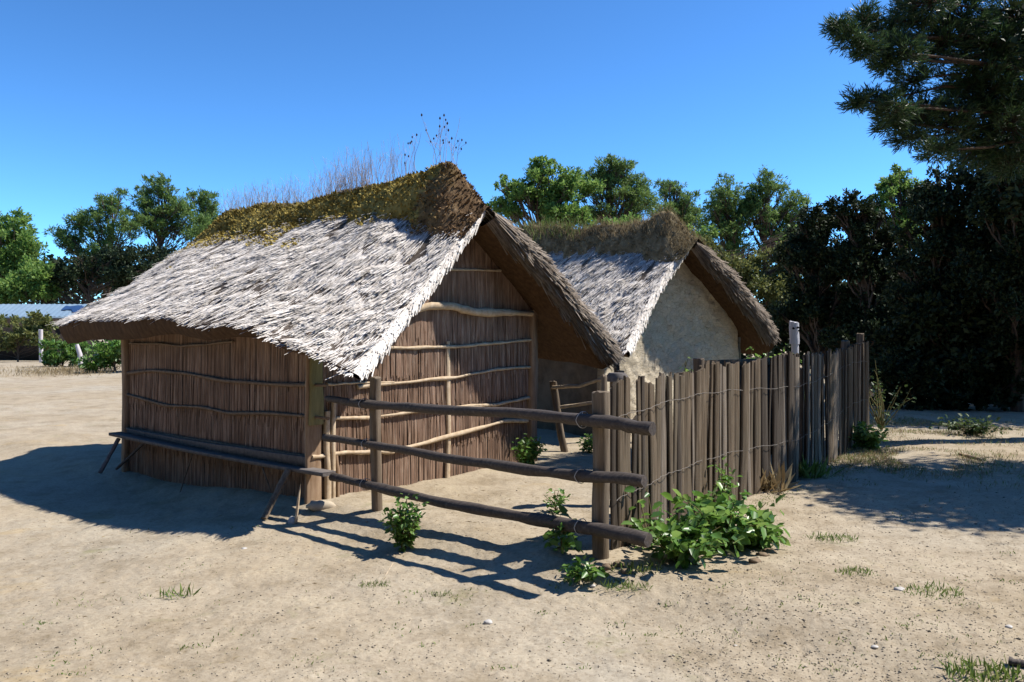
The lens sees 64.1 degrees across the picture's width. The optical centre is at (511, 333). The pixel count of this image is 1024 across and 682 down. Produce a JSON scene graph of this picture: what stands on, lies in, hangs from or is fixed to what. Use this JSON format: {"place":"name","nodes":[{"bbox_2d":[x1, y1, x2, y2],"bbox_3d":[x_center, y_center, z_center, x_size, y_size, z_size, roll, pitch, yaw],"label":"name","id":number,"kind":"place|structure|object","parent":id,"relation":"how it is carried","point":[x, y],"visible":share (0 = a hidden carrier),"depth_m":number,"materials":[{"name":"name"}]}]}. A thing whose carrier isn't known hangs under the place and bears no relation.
{"place":"outdoors","nodes":[
{"label":"outdoors","id":0,"kind":"place"},
{"bbox_2d":[0,0,1021,303],"label":"sky","id":1,"kind":"structure","parent":0,"point":[220,96],"materials":[{"name":"blue"}]},
{"bbox_2d":[0,339,1023,681],"bbox_3d":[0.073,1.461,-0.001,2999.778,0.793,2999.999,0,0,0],"label":"ground","id":2,"kind":"structure","parent":0,"point":[56,441],"depth_m":5.51,"materials":[{"name":"soil"}]},
{"bbox_2d":[0,206,49,303],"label":"tree","id":3,"kind":"object","parent":2,"relation":"on","point":[17,243],"visible":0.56,"depth_m":57.14,"materials":[{"name":"green plant"}]},
{"bbox_2d":[0,309,61,361],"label":"bush","id":4,"kind":"object","parent":2,"relation":"on","point":[13,340],"visible":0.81,"depth_m":43.75,"materials":[{"name":"green plant"}]},
{"bbox_2d":[0,254,62,303],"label":"tree","id":5,"kind":"object","parent":2,"relation":"on","point":[22,285],"visible":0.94,"depth_m":54.31,"materials":[{"name":"green plant"}]},
{"bbox_2d":[38,329,42,362],"bbox_3d":[-22.436,0.940,38.997,0.225,2.320,0.166,0,0,0],"label":"thin post","id":6,"kind":"object","parent":2,"relation":"on","point":[40,335],"visible":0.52,"depth_m":38.92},
{"bbox_2d":[0,304,93,359],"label":"shed","id":7,"kind":"structure","parent":2,"relation":"on","point":[58,312],"depth_m":47.10,"materials":[{"name":"metal"}]},
{"bbox_2d":[0,364,121,377],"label":"dry grass","id":8,"kind":"structure","parent":2,"relation":"on","point":[65,370],"depth_m":30.54,"materials":[{"name":"plant"}]},
{"bbox_2d":[38,338,89,366],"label":"bush","id":9,"kind":"object","parent":2,"relation":"on","point":[56,357],"visible":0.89,"depth_m":33.72,"materials":[{"name":"green plant"}]},
{"bbox_2d":[75,344,82,364],"bbox_3d":[-16.934,0.798,32.012,0.309,0.813,0.182,0,0,0],"label":"post","id":10,"kind":"object","parent":2,"relation":"on","point":[79,351],"visible":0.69,"depth_m":31.95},
{"bbox_2d":[41,187,150,341],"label":"pine tree","id":11,"kind":"object","parent":2,"relation":"on","point":[86,219],"visible":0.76,"depth_m":59.54,"materials":[{"name":"green plant"}]},
{"bbox_2d":[77,339,120,372],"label":"bush","id":12,"kind":"object","parent":2,"relation":"on","point":[108,354],"visible":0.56,"depth_m":30.67,"materials":[{"name":"green plant"}]},
{"bbox_2d":[40,236,181,345],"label":"tree","id":13,"kind":"object","parent":2,"relation":"on","point":[122,270],"visible":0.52,"depth_m":55.22,"materials":[{"name":"green plant"}]},
{"bbox_2d":[124,171,211,251],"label":"pine tree","id":14,"kind":"object","parent":2,"relation":"on","point":[164,215],"visible":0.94,"depth_m":61.61,"materials":[{"name":"green plant"}]},
{"bbox_2d":[160,583,201,599],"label":"grass tuft","id":15,"kind":"object","parent":2,"relation":"on","point":[180,594],"visible":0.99,"depth_m":5.29,"materials":[{"name":"green plant"}]},
{"bbox_2d":[186,185,221,225],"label":"pine tree","id":16,"kind":"object","parent":2,"relation":"on","point":[204,203],"visible":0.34,"depth_m":65.47,"materials":[{"name":"green plant"}]},
{"bbox_2d":[98,428,335,519],"bbox_3d":[-3.398,1.452,8.663,4.170,0.577,0.548,0,0,40],"label":"bench","id":17,"kind":"object","parent":2,"relation":"on","point":[288,464],"visible":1,"depth_m":8.51,"materials":[{"name":"wood"}]},
{"bbox_2d":[288,516,295,523],"bbox_3d":[-1.937,1.654,7.219,0.085,0.093,0.070,0,0,0],"label":"flat stone","id":18,"kind":"object","parent":2,"relation":"on","point":[291,519],"visible":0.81,"depth_m":7.19,"materials":[{"name":"grey stone"}]},
{"bbox_2d":[294,484,300,522],"bbox_3d":[-1.885,1.488,7.201,0.058,0.343,0.049,0,0,0],"label":"stake","id":19,"kind":"object","parent":2,"relation":"on","point":[297,510],"visible":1,"depth_m":7.18,"materials":[{"name":"brown wood"}]},
{"bbox_2d":[306,500,335,511],"bbox_3d":[-1.751,1.585,7.502,0.279,0.124,0.170,0,0,0],"label":"flat stone","id":20,"kind":"object","parent":2,"relation":"on","point":[315,506],"visible":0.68,"depth_m":7.44,"materials":[{"name":"beige stone"}]},
{"bbox_2d":[52,161,625,503],"bbox_3d":[-2.304,-0.005,10.681,6.524,4.011,4.904,0,0,40],"label":"thatched hut","id":21,"kind":"object","parent":2,"relation":"on","point":[263,326],"visible":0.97,"depth_m":9.17,"materials":[{"name":"wicker"}]},
{"bbox_2d":[218,134,413,215],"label":"dry grass","id":22,"kind":"structure","parent":21,"relation":"on","point":[364,179],"depth_m":10.87,"materials":[{"name":"brown plant"}]},
{"bbox_2d":[395,133,420,174],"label":"weed","id":23,"kind":"object","parent":21,"relation":"on","point":[409,154],"visible":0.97,"depth_m":9.87,"materials":[{"name":"plant"}]},
{"bbox_2d":[421,113,466,166],"bbox_3d":[-0.765,-2.183,9.551,0.554,0.813,0.331,0,0,16],"label":"weed","id":24,"kind":"object","parent":21,"relation":"on","point":[430,141],"visible":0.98,"depth_m":9.53,"materials":[{"name":"brown plant"}]},
{"bbox_2d":[358,579,390,588],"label":"grass tuft","id":25,"kind":"object","parent":2,"relation":"on","point":[375,583],"visible":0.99,"depth_m":5.45,"materials":[{"name":"green plant"}]},
{"bbox_2d":[378,493,428,551],"bbox_3d":[-0.844,1.455,6.290,0.387,0.480,0.408,0,0,0],"label":"weed plant","id":26,"kind":"object","parent":2,"relation":"on","point":[403,530],"visible":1,"depth_m":6.23,"materials":[{"name":"green plant"}]},
{"bbox_2d":[428,590,451,596],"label":"grass tuft","id":27,"kind":"object","parent":2,"relation":"on","point":[440,593],"visible":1,"depth_m":5.26,"materials":[{"name":"green plant"}]},
{"bbox_2d":[484,619,492,623],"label":"white stone","id":28,"kind":"object","parent":2,"relation":"on","point":[488,621],"visible":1,"depth_m":4.77,"materials":[{"name":"white stone"}]},
{"bbox_2d":[322,376,655,559],"bbox_3d":[-0.391,1.061,6.452,3.505,1.379,0.198,0,0,41],"label":"rail fence","id":29,"kind":"object","parent":2,"relation":"on","point":[600,420],"visible":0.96,"depth_m":5.92,"materials":[{"name":"brown wood"}]},
{"bbox_2d":[7,248,990,358],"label":"woodland","id":30,"kind":"object","parent":2,"relation":"on","point":[777,352],"visible":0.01,"depth_m":66.61,"materials":[{"name":"green plant"}]},
{"bbox_2d":[23,442,1018,675],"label":"pebbles","id":31,"kind":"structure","parent":2,"relation":"on","point":[43,622],"depth_m":4.68,"materials":[{"name":"grey stone"}]},
{"bbox_2d":[511,433,547,464],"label":"weed plant","id":32,"kind":"object","parent":2,"relation":"on","point":[528,453],"visible":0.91,"depth_m":9.71,"materials":[{"name":"green plant"}]},
{"bbox_2d":[486,155,605,228],"bbox_3d":[1.659,-3.464,39.785,5.666,10.520,3.826,0,0,-24],"label":"tree","id":33,"kind":"object","parent":2,"relation":"on","point":[554,197],"visible":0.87,"depth_m":39.44,"materials":[{"name":"green plant"}]},
{"bbox_2d":[543,488,570,511],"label":"weed plant","id":34,"kind":"object","parent":2,"relation":"on","point":[557,502],"visible":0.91,"depth_m":7.26,"materials":[{"name":"green plant"}]},
{"bbox_2d":[542,504,581,553],"bbox_3d":[0.350,1.421,5.774,0.280,0.415,0.416,0,0,0],"label":"weed plant","id":35,"kind":"object","parent":2,"relation":"on","point":[570,541],"visible":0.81,"depth_m":5.74,"materials":[{"name":"green plant"}]},
{"bbox_2d":[558,549,608,585],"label":"weed plant","id":36,"kind":"object","parent":2,"relation":"on","point":[583,572],"visible":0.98,"depth_m":5.34,"materials":[{"name":"green plant"}]},
{"bbox_2d":[575,433,592,452],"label":"weed plant","id":37,"kind":"object","parent":2,"relation":"on","point":[587,444],"visible":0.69,"depth_m":10.91,"materials":[{"name":"green plant"}]},
{"bbox_2d":[549,370,623,451],"bbox_3d":[1.005,1.105,10.737,1.157,1.290,0.277,0,0,37],"label":"pole fence","id":38,"kind":"object","parent":2,"relation":"on","point":[554,388],"visible":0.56,"depth_m":10.97,"materials":[{"name":"brown wood"}]},
{"bbox_2d":[601,563,613,569],"bbox_3d":[0.638,1.559,5.480,0.087,0.047,0.071,0,0,0],"label":"clod","id":39,"kind":"object","parent":2,"relation":"on","point":[607,565],"visible":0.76,"depth_m":5.45,"materials":[{"name":"soil"}]},
{"bbox_2d":[607,372,627,505],"bbox_3d":[0.978,1.030,7.601,0.208,1.340,0.196,0,0,44],"label":"stump post","id":40,"kind":"object","parent":2,"relation":"on","point":[612,377],"visible":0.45,"depth_m":7.54,"materials":[{"name":"brown wood"}]},
{"bbox_2d":[612,561,624,566],"bbox_3d":[0.719,1.549,5.514,0.086,0.045,0.078,0,0,0],"label":"clod","id":41,"kind":"object","parent":2,"relation":"on","point":[618,564],"visible":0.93,"depth_m":5.49,"materials":[{"name":"soil"}]},
{"bbox_2d":[579,153,667,223],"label":"pine tree","id":42,"kind":"object","parent":2,"relation":"on","point":[629,195],"visible":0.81,"depth_m":42.54,"materials":[{"name":"green plant"}]},
{"bbox_2d":[600,575,652,591],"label":"grass tuft","id":43,"kind":"object","parent":2,"relation":"on","point":[623,584],"visible":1,"depth_m":5.21,"materials":[{"name":"green plant"}]},
{"bbox_2d":[620,567,632,573],"bbox_3d":[0.758,1.566,5.408,0.082,0.047,0.077,0,0,0],"label":"clod","id":44,"kind":"object","parent":2,"relation":"on","point":[624,570],"visible":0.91,"depth_m":5.38,"materials":[{"name":"soil"}]},
{"bbox_2d":[608,558,663,575],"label":"grass tuft","id":45,"kind":"object","parent":2,"relation":"on","point":[631,565],"visible":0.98,"depth_m":5.41,"materials":[{"name":"green plant"}]},
{"bbox_2d":[624,486,664,548],"bbox_3d":[0.970,1.342,5.947,0.299,0.491,0.315,0,0,43],"label":"bramble","id":46,"kind":"object","parent":2,"relation":"on","point":[637,525],"visible":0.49,"depth_m":5.93,"materials":[{"name":"green plant"}]},
{"bbox_2d":[519,210,780,435],"bbox_3d":[1.266,-0.299,15.570,4.261,3.997,6.684,0,0,-36],"label":"thatched hut","id":47,"kind":"object","parent":2,"relation":"on","point":[657,302],"visible":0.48,"depth_m":13.71,"materials":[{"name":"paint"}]},
{"bbox_2d":[509,216,585,242],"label":"green grass","id":48,"kind":"structure","parent":47,"relation":"on","point":[561,225],"depth_m":16.10,"materials":[{"name":"green plant"}]},
{"bbox_2d":[506,202,706,249],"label":"dry grass","id":49,"kind":"structure","parent":47,"relation":"on","point":[616,224],"depth_m":14.65,"materials":[{"name":"plant"}]},
{"bbox_2d":[641,177,716,240],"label":"pine tree","id":50,"kind":"object","parent":2,"relation":"on","point":[689,214],"visible":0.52,"depth_m":45.68,"materials":[{"name":"leaves"},{"name":"bark"}]},
{"bbox_2d":[621,508,744,569],"bbox_3d":[1.184,1.438,5.636,0.817,0.470,0.718,0,0,16],"label":"bramble","id":51,"kind":"object","parent":2,"relation":"on","point":[678,542],"visible":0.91,"depth_m":5.50,"materials":[{"name":"green plant"}]},
{"bbox_2d":[679,357,692,371],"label":"weed plant","id":52,"kind":"object","parent":2,"relation":"on","point":[686,370],"visible":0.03,"depth_m":12.32,"materials":[{"name":"green plant"}]},
{"bbox_2d":[590,212,796,259],"bbox_3d":[7.557,-1.577,34.232,11.051,6.783,3.444,0,0,0],"label":"evergreen tree","id":53,"kind":"object","parent":2,"relation":"on","point":[624,219],"visible":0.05,"depth_m":33.74,"materials":[{"name":"green plant"}]},
{"bbox_2d":[660,481,785,550],"bbox_3d":[1.550,1.359,5.971,0.905,0.484,0.747,0,0,0],"label":"bramble","id":54,"kind":"object","parent":2,"relation":"on","point":[721,510],"visible":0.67,"depth_m":5.90,"materials":[{"name":"green plant"}]},
{"bbox_2d":[708,456,742,501],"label":"bramble","id":55,"kind":"object","parent":2,"relation":"on","point":[728,479],"visible":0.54,"depth_m":7.14,"materials":[{"name":"green plant"}]},
{"bbox_2d":[697,172,765,263],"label":"pine tree","id":56,"kind":"object","parent":2,"relation":"on","point":[722,206],"visible":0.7,"depth_m":41.38,"materials":[{"name":"leaves"},{"name":"bark"}]},
{"bbox_2d":[693,358,771,454],"bbox_3d":[2.899,0.991,10.386,0.141,1.418,2.263,0,0,42],"label":"plank fence","id":57,"kind":"object","parent":2,"relation":"on","point":[697,362],"visible":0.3,"depth_m":10.33,"materials":[{"name":"brown wood"}]},
{"bbox_2d":[601,333,868,549],"bbox_3d":[3.099,0.866,9.177,0.332,1.767,8.339,0,0,35],"label":"picket fence","id":58,"kind":"object","parent":2,"relation":"on","point":[683,448],"visible":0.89,"depth_m":7.75,"materials":[{"name":"wood"}]},
{"bbox_2d":[696,234,804,358],"bbox_3d":[8.672,-0.938,29.991,4.562,5.501,2.439,0,0,0],"label":"evergreen tree","id":59,"kind":"object","parent":2,"relation":"on","point":[768,287],"visible":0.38,"depth_m":29.55,"materials":[{"name":"green plant"}]},
{"bbox_2d":[748,557,760,562],"bbox_3d":[1.668,1.561,5.626,0.086,0.048,0.079,0,0,0],"label":"clod","id":60,"kind":"object","parent":2,"relation":"on","point":[754,560],"visible":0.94,"depth_m":5.61,"materials":[{"name":"soil"}]},
{"bbox_2d":[733,508,790,550],"bbox_3d":[1.797,1.470,6.055,0.523,0.356,0.418,0,0,33],"label":"bramble","id":61,"kind":"object","parent":2,"relation":"on","point":[774,536],"visible":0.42,"depth_m":5.94,"materials":[{"name":"green plant"}]},
{"bbox_2d":[756,552,769,556],"bbox_3d":[1.768,1.561,5.778,0.080,0.047,0.078,0,0,-41],"label":"clod","id":62,"kind":"object","parent":2,"relation":"on","point":[764,554],"visible":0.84,"depth_m":5.76,"materials":[{"name":"soil"}]},
{"bbox_2d":[762,548,775,552],"bbox_3d":[1.848,1.560,5.868,0.099,0.045,0.075,0,0,0],"label":"clod","id":63,"kind":"object","parent":2,"relation":"on","point":[769,550],"visible":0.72,"depth_m":5.85,"materials":[{"name":"soil"}]},
{"bbox_2d":[732,165,812,357],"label":"pine tree","id":64,"kind":"object","parent":2,"relation":"on","point":[773,222],"visible":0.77,"depth_m":41.49,"materials":[{"name":"leaves"},{"name":"bark"}]},
{"bbox_2d":[746,347,801,362],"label":"weed plant","id":65,"kind":"object","parent":2,"relation":"on","point":[767,355],"visible":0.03,"depth_m":13.18,"materials":[{"name":"green plant"}]},
{"bbox_2d":[761,463,800,494],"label":"grass tuft","id":66,"kind":"object","parent":2,"relation":"on","point":[771,482],"visible":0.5,"depth_m":8.30,"materials":[{"name":"beige plant"}]},
{"bbox_2d":[789,321,799,353],"bbox_3d":[5.038,0.731,14.603,0.178,1.938,0.144,0,0,0],"label":"carved post","id":67,"kind":"object","parent":2,"relation":"on","point":[794,330],"visible":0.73,"depth_m":14.55,"materials":[{"name":"grey wood"}]},
{"bbox_2d":[765,202,877,369],"bbox_3d":[8.366,-0.876,21.945,3.154,5.377,2.060,0,0,0],"label":"oak tree","id":68,"kind":"object","parent":2,"relation":"on","point":[809,235],"visible":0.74,"depth_m":21.65,"materials":[{"name":"green plant"}]},
{"bbox_2d":[799,452,845,479],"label":"grass tuft","id":69,"kind":"object","parent":2,"relation":"on","point":[815,469],"visible":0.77,"depth_m":9.05,"materials":[{"name":"green plant"}]},
{"bbox_2d":[766,300,896,379],"bbox_3d":[9.210,0.386,22.946,4.317,2.795,2.422,0,0,0],"label":"oak tree","id":70,"kind":"object","parent":2,"relation":"on","point":[783,332],"visible":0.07,"depth_m":22.77,"materials":[{"name":"green plant"}]},
{"bbox_2d":[807,531,858,542],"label":"grass tuft","id":71,"kind":"object","parent":2,"relation":"on","point":[832,537],"visible":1,"depth_m":6.32,"materials":[{"name":"green plant"}]},
{"bbox_2d":[834,565,877,576],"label":"grass tuft","id":72,"kind":"object","parent":2,"relation":"on","point":[852,569],"visible":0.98,"depth_m":5.37,"materials":[{"name":"green plant"}]},
{"bbox_2d":[848,421,888,450],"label":"weed plant","id":73,"kind":"object","parent":2,"relation":"on","point":[863,436],"visible":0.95,"depth_m":11.34,"materials":[{"name":"green plant"}]},
{"bbox_2d":[814,187,924,396],"bbox_3d":[9.343,-0.958,21.069,3.063,5.537,2.164,0,0,0],"label":"oak tree","id":74,"kind":"object","parent":2,"relation":"on","point":[863,245],"visible":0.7,"depth_m":20.83,"materials":[{"name":"green plant"}]},
{"bbox_2d":[869,361,916,429],"bbox_3d":[5.855,0.980,12.961,0.846,1.110,0.834,0,0,-28],"label":"plant","id":75,"kind":"object","parent":2,"relation":"on","point":[878,419],"visible":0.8,"depth_m":12.94,"materials":[{"name":"green plant"}]},
{"bbox_2d":[770,411,1023,498],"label":"grass","id":76,"kind":"structure","parent":2,"relation":"on","point":[886,459],"depth_m":10.51,"materials":[{"name":"green plant"}]},
{"bbox_2d":[894,587,904,590],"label":"white stone","id":77,"kind":"object","parent":2,"relation":"on","point":[899,588],"visible":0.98,"depth_m":5.00,"materials":[{"name":"white stone"}]},
{"bbox_2d":[867,163,945,260],"bbox_3d":[15.935,-2.527,32.839,3.064,8.670,2.722,0,0,0],"label":"oak tree","id":78,"kind":"object","parent":2,"relation":"on","point":[897,184],"visible":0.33,"depth_m":32.75,"materials":[{"name":"green plant"}]},
{"bbox_2d":[869,344,947,410],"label":"oak tree","id":79,"kind":"object","parent":2,"relation":"on","point":[893,370],"visible":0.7,"depth_m":17.26,"materials":[{"name":"green plant"}]},
{"bbox_2d":[817,0,1023,185],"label":"pine tree","id":80,"kind":"object","parent":2,"relation":"on","point":[963,43],"visible":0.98,"depth_m":10.79,"materials":[{"name":"green plant"}]},
{"bbox_2d":[896,579,963,599],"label":"grass tuft","id":81,"kind":"object","parent":2,"relation":"on","point":[931,585],"visible":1,"depth_m":4.98,"materials":[{"name":"green plant"}]},
{"bbox_2d":[865,155,1000,361],"bbox_3d":[9.839,-1.145,18.413,3.677,5.942,2.528,0,0,0],"label":"oak tree","id":82,"kind":"object","parent":2,"relation":"on","point":[945,233],"visible":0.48,"depth_m":18.14,"materials":[{"name":"green plant"}]},
{"bbox_2d":[958,453,978,458],"bbox_3d":[5.838,1.566,10.458,0.047,0.048,0.440,0,0,0],"label":"stick","id":83,"kind":"object","parent":2,"relation":"on","point":[968,455],"visible":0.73,"depth_m":10.48,"materials":[{"name":"wood"}]},
{"bbox_2d":[929,413,1012,435],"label":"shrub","id":84,"kind":"object","parent":2,"relation":"on","point":[976,428],"visible":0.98,"depth_m":12.97,"materials":[{"name":"green plant"}]},
{"bbox_2d":[935,655,1023,681],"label":"grass tuft","id":85,"kind":"object","parent":2,"relation":"on","point":[972,664],"visible":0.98,"depth_m":3.89,"materials":[{"name":"green plant"}]},
{"bbox_2d":[943,59,1023,255],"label":"oak tree","id":86,"kind":"object","parent":2,"relation":"on","point":[1015,201],"visible":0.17,"depth_m":16.38,"materials":[{"name":"green plant"}]},
{"bbox_2d":[946,151,1023,411],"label":"oak tree","id":87,"kind":"object","parent":2,"relation":"on","point":[1003,286],"visible":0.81,"depth_m":16.87,"materials":[{"name":"green plant"}]},
{"bbox_2d":[996,0,1023,68],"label":"oak tree","id":88,"kind":"object","parent":2,"relation":"on","point":[1015,39],"visible":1,"depth_m":10.27,"materials":[{"name":"green plant"}]},
{"bbox_2d":[1008,656,1023,667],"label":"stick","id":89,"kind":"object","parent":2,"relation":"on","point":[1014,662],"visible":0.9,"depth_m":3.94,"materials":[{"name":"wood"}]},
{"bbox_2d":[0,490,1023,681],"bbox_3d":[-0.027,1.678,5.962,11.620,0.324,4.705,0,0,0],"label":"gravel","id":90,"kind":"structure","parent":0,"point":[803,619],"depth_m":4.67,"materials":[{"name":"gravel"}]},
{"bbox_2d":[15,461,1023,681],"bbox_3d":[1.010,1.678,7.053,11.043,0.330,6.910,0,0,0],"label":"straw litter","id":91,"kind":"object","parent":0,"point":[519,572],"visible":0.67,"depth_m":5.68,"materials":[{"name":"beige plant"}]}
]}

